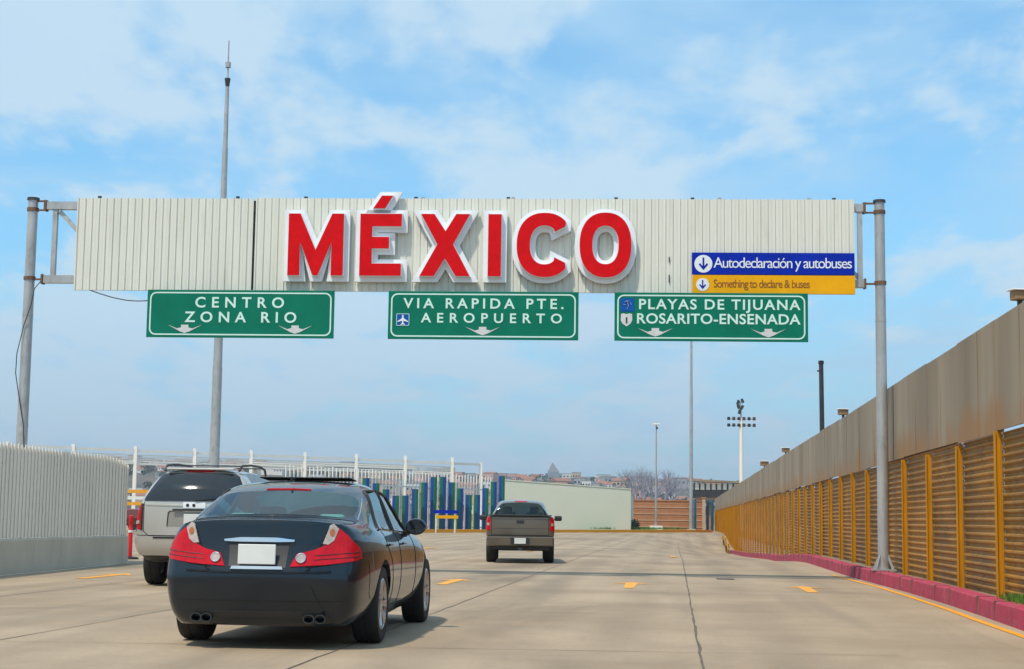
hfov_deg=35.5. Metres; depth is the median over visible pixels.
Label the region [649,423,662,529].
lamp post
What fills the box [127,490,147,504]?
barrier board
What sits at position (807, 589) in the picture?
road marking
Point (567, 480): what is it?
house
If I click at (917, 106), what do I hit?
sky
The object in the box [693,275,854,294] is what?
direction panel
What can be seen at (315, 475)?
house
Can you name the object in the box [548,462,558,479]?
tower building
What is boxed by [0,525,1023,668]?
road
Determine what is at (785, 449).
floodlight
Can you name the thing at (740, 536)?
ground
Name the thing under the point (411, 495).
house
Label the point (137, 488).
house
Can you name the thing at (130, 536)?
delineator post
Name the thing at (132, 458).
steel frame
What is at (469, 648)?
slab joint
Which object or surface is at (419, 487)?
bar fence
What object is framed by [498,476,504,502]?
painted column
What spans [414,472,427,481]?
house
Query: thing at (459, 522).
painted column
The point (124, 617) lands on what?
slab joint
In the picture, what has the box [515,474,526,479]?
house
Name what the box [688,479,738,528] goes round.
inspection building
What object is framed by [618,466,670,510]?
bare tree
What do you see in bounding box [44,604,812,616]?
slab joint
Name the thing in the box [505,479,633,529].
pale wall
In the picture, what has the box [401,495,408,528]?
painted column
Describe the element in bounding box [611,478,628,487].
house
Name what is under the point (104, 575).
road marking
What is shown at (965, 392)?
border fence
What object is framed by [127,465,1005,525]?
hills
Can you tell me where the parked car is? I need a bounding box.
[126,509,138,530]
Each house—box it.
[129,487,142,489]
[136,493,145,501]
[137,458,155,465]
[137,468,145,472]
[261,469,272,474]
[273,470,284,474]
[311,474,323,476]
[341,473,352,478]
[370,473,387,478]
[378,481,395,491]
[387,476,401,485]
[390,493,401,506]
[401,490,420,503]
[407,483,420,489]
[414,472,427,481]
[427,501,445,513]
[435,471,449,479]
[454,474,467,482]
[460,482,478,493]
[472,499,489,514]
[482,473,498,482]
[498,473,508,477]
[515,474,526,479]
[519,476,536,481]
[549,478,571,483]
[562,473,571,477]
[572,472,580,477]
[574,478,587,484]
[582,481,595,485]
[591,483,602,486]
[599,476,615,482]
[602,483,615,486]
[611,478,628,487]
[632,489,644,497]
[641,497,661,499]
[671,478,686,488]
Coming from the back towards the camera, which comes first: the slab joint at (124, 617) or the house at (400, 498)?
the house at (400, 498)
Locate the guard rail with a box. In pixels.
[724,541,728,553]
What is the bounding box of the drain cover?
[716,578,733,579]
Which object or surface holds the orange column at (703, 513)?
on the road
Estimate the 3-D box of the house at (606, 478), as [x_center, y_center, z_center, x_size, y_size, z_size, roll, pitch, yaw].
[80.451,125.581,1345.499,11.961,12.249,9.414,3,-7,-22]
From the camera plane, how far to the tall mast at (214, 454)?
90.15 m
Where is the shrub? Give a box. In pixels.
[631,519,639,526]
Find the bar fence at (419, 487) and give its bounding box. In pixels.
[285,464,491,528]
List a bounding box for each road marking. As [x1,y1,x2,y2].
[82,574,131,577]
[438,579,469,583]
[614,582,643,587]
[788,586,824,592]
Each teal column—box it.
[693,499,695,528]
[706,499,708,529]
[711,499,713,530]
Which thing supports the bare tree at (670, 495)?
on the ground at (740, 536)
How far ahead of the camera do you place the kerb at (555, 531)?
145.34 m
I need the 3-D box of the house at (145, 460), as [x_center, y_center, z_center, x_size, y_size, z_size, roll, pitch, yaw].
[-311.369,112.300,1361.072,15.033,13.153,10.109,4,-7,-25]
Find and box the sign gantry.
[11,196,896,571]
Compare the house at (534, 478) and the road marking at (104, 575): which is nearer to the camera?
the road marking at (104, 575)
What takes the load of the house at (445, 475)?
on the hills
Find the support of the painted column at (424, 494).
on the road
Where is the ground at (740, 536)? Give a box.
[400,520,1006,579]
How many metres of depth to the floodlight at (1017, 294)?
20.73 m
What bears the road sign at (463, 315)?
hanging from the sign gantry
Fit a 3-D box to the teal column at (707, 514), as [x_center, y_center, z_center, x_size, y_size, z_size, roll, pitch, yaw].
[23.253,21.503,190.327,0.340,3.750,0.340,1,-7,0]
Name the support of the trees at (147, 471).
on the hills
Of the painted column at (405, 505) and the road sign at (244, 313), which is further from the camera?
the painted column at (405, 505)
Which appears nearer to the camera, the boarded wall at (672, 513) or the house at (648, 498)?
the boarded wall at (672, 513)
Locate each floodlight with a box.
[759,461,768,466]
[781,447,789,453]
[836,408,848,417]
[1006,288,1023,304]
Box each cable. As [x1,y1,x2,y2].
[15,281,40,446]
[90,290,147,301]
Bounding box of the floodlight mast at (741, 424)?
[727,398,755,524]
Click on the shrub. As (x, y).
(635, 523)
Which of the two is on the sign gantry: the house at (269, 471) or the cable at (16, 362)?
the cable at (16, 362)
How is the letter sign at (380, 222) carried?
attached to the sign gantry
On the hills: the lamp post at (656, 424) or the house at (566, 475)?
the house at (566, 475)
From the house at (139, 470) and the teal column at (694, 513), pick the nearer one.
the teal column at (694, 513)
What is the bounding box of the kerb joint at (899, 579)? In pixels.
[734,551,1013,620]
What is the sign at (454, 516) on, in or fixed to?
on the road
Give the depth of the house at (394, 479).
1175.07 m
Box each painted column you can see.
[362,478,369,486]
[373,483,379,490]
[383,489,388,500]
[392,496,398,517]
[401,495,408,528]
[411,489,417,518]
[421,483,427,528]
[430,477,436,528]
[439,477,445,528]
[448,482,454,528]
[456,488,462,528]
[465,495,471,528]
[473,495,479,528]
[482,488,488,528]
[490,482,496,513]
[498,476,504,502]
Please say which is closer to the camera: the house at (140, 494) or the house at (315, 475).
the house at (140, 494)
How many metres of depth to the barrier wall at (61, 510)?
33.37 m
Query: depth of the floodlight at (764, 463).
83.66 m
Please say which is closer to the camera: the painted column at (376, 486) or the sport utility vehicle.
the sport utility vehicle
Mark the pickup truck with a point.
(520, 525)
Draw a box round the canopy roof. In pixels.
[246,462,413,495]
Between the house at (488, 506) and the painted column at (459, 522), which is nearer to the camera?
the painted column at (459, 522)
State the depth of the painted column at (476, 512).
131.31 m
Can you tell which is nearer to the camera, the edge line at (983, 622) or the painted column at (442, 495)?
the edge line at (983, 622)
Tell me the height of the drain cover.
0.020 m
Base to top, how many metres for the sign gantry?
7.705 m
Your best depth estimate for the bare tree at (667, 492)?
316.62 m
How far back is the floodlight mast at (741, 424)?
219.75 m
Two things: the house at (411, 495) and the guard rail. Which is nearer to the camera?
the guard rail
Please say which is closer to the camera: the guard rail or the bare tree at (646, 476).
the guard rail
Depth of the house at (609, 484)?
1278.40 m
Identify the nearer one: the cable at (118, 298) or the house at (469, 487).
the cable at (118, 298)
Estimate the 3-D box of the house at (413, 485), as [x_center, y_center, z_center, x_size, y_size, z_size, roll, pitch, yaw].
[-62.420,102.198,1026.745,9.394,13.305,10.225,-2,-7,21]
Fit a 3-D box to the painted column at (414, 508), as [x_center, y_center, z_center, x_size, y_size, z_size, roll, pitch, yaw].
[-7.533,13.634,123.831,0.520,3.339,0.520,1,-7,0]
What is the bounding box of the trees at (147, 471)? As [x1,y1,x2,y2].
[115,457,738,514]
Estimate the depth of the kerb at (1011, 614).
25.45 m
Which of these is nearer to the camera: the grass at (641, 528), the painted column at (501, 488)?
the painted column at (501, 488)
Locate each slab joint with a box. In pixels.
[0,551,500,639]
[40,641,897,655]
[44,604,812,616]
[286,547,607,668]
[678,546,704,668]
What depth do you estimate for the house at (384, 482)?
1088.56 m
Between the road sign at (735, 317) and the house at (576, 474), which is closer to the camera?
the road sign at (735, 317)
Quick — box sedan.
[167,476,429,642]
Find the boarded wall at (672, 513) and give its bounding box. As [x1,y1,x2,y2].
[633,500,701,529]
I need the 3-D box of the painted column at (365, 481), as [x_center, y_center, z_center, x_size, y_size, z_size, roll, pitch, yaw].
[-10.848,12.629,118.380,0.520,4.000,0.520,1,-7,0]
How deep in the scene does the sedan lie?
14.13 m
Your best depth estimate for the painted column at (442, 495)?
127.03 m
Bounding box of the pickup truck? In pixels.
[480,500,561,562]
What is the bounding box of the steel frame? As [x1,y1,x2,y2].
[6,442,481,528]
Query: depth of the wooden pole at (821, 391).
60.09 m
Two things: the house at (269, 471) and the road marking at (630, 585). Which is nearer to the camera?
the road marking at (630, 585)
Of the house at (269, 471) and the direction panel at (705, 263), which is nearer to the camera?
the direction panel at (705, 263)
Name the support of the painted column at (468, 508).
on the road
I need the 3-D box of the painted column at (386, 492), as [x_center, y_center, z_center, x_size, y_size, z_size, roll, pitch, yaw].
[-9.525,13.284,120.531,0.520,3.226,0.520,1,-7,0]
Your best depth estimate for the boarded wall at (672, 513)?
198.68 m
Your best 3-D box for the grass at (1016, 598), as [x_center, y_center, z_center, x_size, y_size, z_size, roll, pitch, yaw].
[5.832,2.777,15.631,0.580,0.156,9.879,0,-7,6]
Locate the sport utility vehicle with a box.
[135,463,268,583]
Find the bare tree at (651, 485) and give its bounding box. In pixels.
[638,470,673,523]
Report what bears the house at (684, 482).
on the hills
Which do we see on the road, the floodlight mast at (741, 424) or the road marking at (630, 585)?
the road marking at (630, 585)
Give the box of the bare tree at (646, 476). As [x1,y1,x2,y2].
[615,465,657,499]
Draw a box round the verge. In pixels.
[748,552,995,596]
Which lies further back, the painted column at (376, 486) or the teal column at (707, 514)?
the teal column at (707, 514)
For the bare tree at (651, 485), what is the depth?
303.68 m
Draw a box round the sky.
[0,0,1023,553]
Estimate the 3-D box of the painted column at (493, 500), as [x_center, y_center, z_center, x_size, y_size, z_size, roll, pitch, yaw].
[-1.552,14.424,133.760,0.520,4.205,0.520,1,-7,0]
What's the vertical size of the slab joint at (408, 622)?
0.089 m
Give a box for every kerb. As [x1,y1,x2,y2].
[423,529,712,532]
[729,550,1023,630]
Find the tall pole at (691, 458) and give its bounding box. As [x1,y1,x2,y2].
[686,341,695,529]
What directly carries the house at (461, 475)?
on the hills
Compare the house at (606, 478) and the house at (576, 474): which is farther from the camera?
the house at (576, 474)
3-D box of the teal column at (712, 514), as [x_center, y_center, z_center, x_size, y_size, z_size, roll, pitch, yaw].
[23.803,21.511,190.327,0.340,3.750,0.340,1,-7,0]
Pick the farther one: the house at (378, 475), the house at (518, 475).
the house at (518, 475)
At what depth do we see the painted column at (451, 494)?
128.11 m
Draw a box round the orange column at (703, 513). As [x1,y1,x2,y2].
[701,497,705,529]
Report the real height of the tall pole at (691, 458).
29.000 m
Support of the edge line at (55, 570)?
on the road
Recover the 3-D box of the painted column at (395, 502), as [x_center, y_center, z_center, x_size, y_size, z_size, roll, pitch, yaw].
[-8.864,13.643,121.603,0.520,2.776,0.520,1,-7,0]
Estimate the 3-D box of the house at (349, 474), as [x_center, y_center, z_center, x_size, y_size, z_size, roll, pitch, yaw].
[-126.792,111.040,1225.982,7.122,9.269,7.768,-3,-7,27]
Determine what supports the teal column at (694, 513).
on the road
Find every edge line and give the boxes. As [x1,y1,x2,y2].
[0,564,115,575]
[832,575,1023,637]
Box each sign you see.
[146,290,334,338]
[283,192,635,283]
[388,291,578,339]
[433,510,457,532]
[614,292,807,341]
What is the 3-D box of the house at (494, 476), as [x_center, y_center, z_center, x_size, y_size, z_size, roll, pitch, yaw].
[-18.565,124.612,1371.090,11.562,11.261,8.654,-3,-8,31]
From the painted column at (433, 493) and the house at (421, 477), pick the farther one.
the house at (421, 477)
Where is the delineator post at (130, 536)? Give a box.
[128,515,138,558]
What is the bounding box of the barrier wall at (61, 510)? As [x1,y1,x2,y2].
[0,442,128,574]
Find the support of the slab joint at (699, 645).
on the road
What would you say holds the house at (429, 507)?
on the hills
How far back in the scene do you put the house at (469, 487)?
1071.73 m
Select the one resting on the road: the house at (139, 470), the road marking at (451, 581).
the road marking at (451, 581)
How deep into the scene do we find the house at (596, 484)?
1177.99 m
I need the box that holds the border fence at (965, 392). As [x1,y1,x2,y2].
[715,302,1023,597]
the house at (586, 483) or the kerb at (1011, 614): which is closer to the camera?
the kerb at (1011, 614)
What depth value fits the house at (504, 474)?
1451.91 m
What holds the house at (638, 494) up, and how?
on the hills
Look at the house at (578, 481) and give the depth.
1317.90 m
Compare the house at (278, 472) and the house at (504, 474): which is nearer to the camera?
the house at (278, 472)
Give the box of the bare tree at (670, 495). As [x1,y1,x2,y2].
[658,483,685,499]
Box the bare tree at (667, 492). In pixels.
[661,469,688,499]
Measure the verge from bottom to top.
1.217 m
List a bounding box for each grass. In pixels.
[590,527,687,528]
[997,592,1023,604]
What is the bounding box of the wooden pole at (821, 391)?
[817,360,823,553]
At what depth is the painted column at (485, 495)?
132.48 m
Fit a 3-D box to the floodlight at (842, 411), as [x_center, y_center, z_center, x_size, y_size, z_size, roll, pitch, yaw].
[8.953,2.199,43.333,0.299,0.380,0.234,2,-7,-11]
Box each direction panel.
[692,252,854,274]
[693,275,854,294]
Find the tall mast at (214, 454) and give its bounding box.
[209,40,230,467]
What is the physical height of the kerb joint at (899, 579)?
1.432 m

